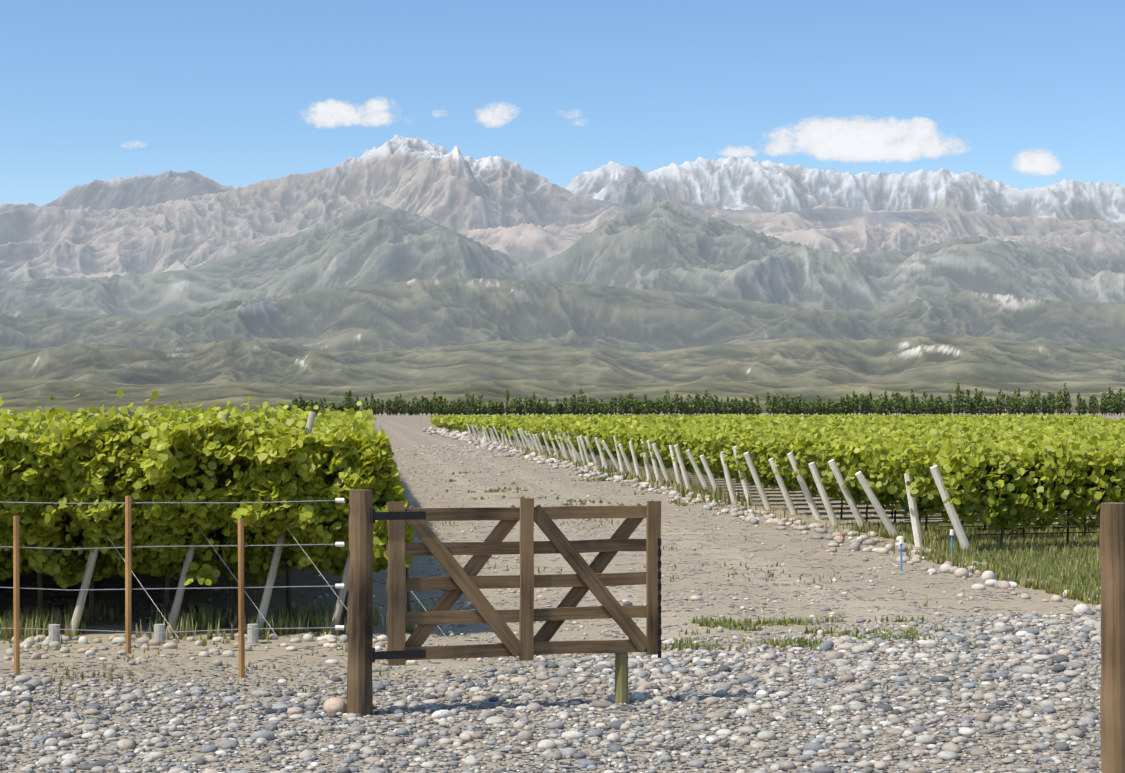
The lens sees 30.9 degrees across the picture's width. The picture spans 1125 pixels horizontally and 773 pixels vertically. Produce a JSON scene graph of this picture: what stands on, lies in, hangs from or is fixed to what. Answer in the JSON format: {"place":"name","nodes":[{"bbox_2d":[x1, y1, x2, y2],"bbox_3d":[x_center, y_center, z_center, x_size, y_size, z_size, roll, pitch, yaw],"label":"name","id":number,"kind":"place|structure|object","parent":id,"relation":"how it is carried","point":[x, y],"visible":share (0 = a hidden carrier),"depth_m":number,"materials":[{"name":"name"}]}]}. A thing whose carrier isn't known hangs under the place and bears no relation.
{"place":"outdoors","nodes":[
{"label":"outdoors","id":0,"kind":"place"},
{"bbox_2d":[0,414,414,588],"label":"wall vines","id":1,"kind":"object","parent":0,"point":[87,464],"depth_m":18.79,"materials":[{"name":"green plant"}]},
{"bbox_2d":[194,407,377,571],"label":"wall vines","id":2,"kind":"object","parent":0,"point":[325,563],"depth_m":19.73,"materials":[{"name":"green plant"}]},
{"bbox_2d":[0,413,1124,772],"bbox_3d":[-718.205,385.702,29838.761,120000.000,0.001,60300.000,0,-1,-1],"label":"ground","id":3,"kind":"structure","parent":0,"point":[714,549],"depth_m":21.18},
{"bbox_2d":[9,415,324,538],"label":"vines","id":4,"kind":"object","parent":3,"relation":"on","point":[217,532],"depth_m":19.67,"materials":[{"name":"green plant"}]},
{"bbox_2d":[0,389,371,441],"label":"vine shoots","id":5,"kind":"object","parent":4,"relation":"on","point":[282,419],"visible":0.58,"depth_m":19.74,"materials":[{"name":"green plant"}]},
{"bbox_2d":[37,558,410,625],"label":"vine trunks","id":6,"kind":"object","parent":3,"relation":"on","point":[91,596],"visible":0.27,"depth_m":19.83,"materials":[{"name":"brown wood"}]},
{"bbox_2d":[49,411,448,643],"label":"trellis posts","id":7,"kind":"object","parent":3,"relation":"on","point":[252,636],"visible":0.42,"depth_m":18.98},
{"bbox_2d":[335,489,373,715],"bbox_3d":[-1.427,1.631,13.959,0.255,1.841,0.183,0,-1,-1],"label":"gate post","id":8,"kind":"object","parent":3,"relation":"on","point":[360,635],"visible":0.88,"depth_m":13.89,"materials":[{"name":"brown wood"}]},
{"bbox_2d":[0,496,334,677],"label":"fence wires and droppers","id":9,"kind":"object","parent":8,"relation":"attached to","point":[127,589],"visible":1,"depth_m":13.93,"materials":[{"name":"orange wood"}]},
{"bbox_2d":[371,498,661,665],"bbox_3d":[-0.307,1.355,14.212,2.097,1.143,0.123,0,-1,-16],"label":"gate leaf","id":10,"kind":"object","parent":8,"relation":"attached to","point":[469,583],"visible":1,"depth_m":14.20,"materials":[{"name":"brown wood"}]},
{"bbox_2d":[323,697,401,712],"bbox_3d":[-1.396,2.221,14.033,0.555,0.142,0.204,0,-1,11],"label":"rock","id":11,"kind":"object","parent":3,"relation":"on","point":[334,705],"visible":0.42,"depth_m":14.02,"materials":[{"name":"stone"}]},
{"bbox_2d":[0,499,1100,710],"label":"grass","id":12,"kind":"structure","parent":3,"relation":"on","point":[1051,561],"depth_m":23.27,"materials":[{"name":"green plant"}]},
{"bbox_2d":[0,585,1102,772],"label":"cobbles","id":13,"kind":"object","parent":3,"relation":"on","point":[948,752],"visible":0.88,"depth_m":14.28,"materials":[{"name":"stone"}]},
{"bbox_2d":[3,427,1100,665],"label":"stones","id":14,"kind":"object","parent":3,"relation":"on","point":[835,537],"visible":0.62,"depth_m":26.51,"materials":[{"name":"grey stone"}]},
{"bbox_2d":[435,444,762,505],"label":"verge grass","id":15,"kind":"structure","parent":3,"relation":"on","point":[717,495],"depth_m":53.98,"materials":[{"name":"green plant"}]},
{"bbox_2d":[615,653,627,703],"bbox_3d":[0.421,2.177,14.484,0.098,0.560,0.101,0,-1,-1],"label":"short wooden post","id":16,"kind":"object","parent":3,"relation":"on","point":[621,677],"visible":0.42,"depth_m":14.44,"materials":[{"name":"wood"}]},
{"bbox_2d":[278,382,1124,414],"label":"windbreak trees","id":17,"kind":"object","parent":3,"relation":"on","point":[935,407],"materials":[{"name":"green plant"}]},
{"bbox_2d":[466,422,1085,550],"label":"trellis posts","id":18,"kind":"object","parent":3,"relation":"on","point":[914,515],"visible":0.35,"depth_m":43.31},
{"bbox_2d":[430,413,1124,461],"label":"vine rows","id":19,"kind":"object","parent":3,"relation":"on","point":[592,426],"visible":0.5,"depth_m":110.98,"materials":[{"name":"green plant"}]},
{"bbox_2d":[479,429,1124,505],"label":"vines","id":20,"kind":"object","parent":3,"relation":"on","point":[1010,478],"depth_m":29.71,"materials":[{"name":"green plant"}]},
{"bbox_2d":[606,419,1124,531],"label":"vine rows","id":21,"kind":"object","parent":3,"relation":"on","point":[949,450],"visible":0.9,"depth_m":34.25,"materials":[{"name":"green plant"}]},
{"bbox_2d":[899,529,953,570],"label":"irrigation risers","id":22,"kind":"object","parent":3,"relation":"on","point":[901,541],"visible":0.81,"depth_m":26.58,"materials":[{"name":"blue plastic"}]},
{"bbox_2d":[829,498,1099,545],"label":"vine trunks","id":23,"kind":"object","parent":3,"relation":"on","point":[1001,534],"visible":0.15,"depth_m":31.94,"materials":[{"name":"brown wood"}]},
{"bbox_2d":[1099,502,1124,772],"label":"gate post","id":24,"kind":"object","parent":3,"relation":"on","point":[1112,566],"visible":1,"depth_m":11.64,"materials":[{"name":"brown wood"}]},
{"bbox_2d":[0,197,1124,318],"bbox_3d":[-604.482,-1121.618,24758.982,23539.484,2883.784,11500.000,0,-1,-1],"label":"mountains","id":25,"kind":"structure","parent":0,"point":[652,243],"depth_m":24124.48,"materials":[{"name":"grey stone"}]},
{"bbox_2d":[0,275,1124,352],"bbox_3d":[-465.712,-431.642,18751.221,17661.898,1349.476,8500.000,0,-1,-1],"label":"foothills","id":26,"kind":"structure","parent":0,"point":[436,312],"depth_m":18996.15,"materials":[{"name":"grey stone"}]},
{"bbox_2d":[0,333,1124,386],"bbox_3d":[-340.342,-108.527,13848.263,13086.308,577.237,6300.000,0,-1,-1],"label":"foothills","id":27,"kind":"structure","parent":0,"point":[811,360],"depth_m":13167.36,"materials":[{"name":"green plant"}]},
{"bbox_2d":[0,135,1124,245],"bbox_3d":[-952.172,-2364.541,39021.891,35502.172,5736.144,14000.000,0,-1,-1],"label":"mountain massif","id":28,"kind":"structure","parent":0,"point":[455,189],"depth_m":40861.16,"materials":[{"name":"grey stone"}]},
{"bbox_2d":[0,379,1124,412],"bbox_3d":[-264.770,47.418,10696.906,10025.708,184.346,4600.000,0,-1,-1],"label":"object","id":29,"kind":"structure","parent":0,"point":[17,395],"depth_m":9996.95,"materials":[{"name":"green plant"}]},
{"bbox_2d":[0,223,1124,281],"bbox_3d":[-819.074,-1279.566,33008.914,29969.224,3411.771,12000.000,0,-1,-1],"label":"pale mountain slopes","id":30,"kind":"structure","parent":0,"point":[173,250],"depth_m":33941.59,"materials":[{"name":"grey stone"}]},
{"bbox_2d":[0,0,1124,205],"label":"sky","id":31,"kind":"structure","parent":0,"point":[1021,94],"materials":[{"name":"blue"}]},
{"bbox_2d":[42,156,1124,222],"bbox_3d":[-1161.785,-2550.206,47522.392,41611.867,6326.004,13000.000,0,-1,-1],"label":"snowy mountains","id":32,"kind":"structure","parent":0,"point":[736,183],"depth_m":49520.81,"materials":[{"name":"white snow"}]}
]}

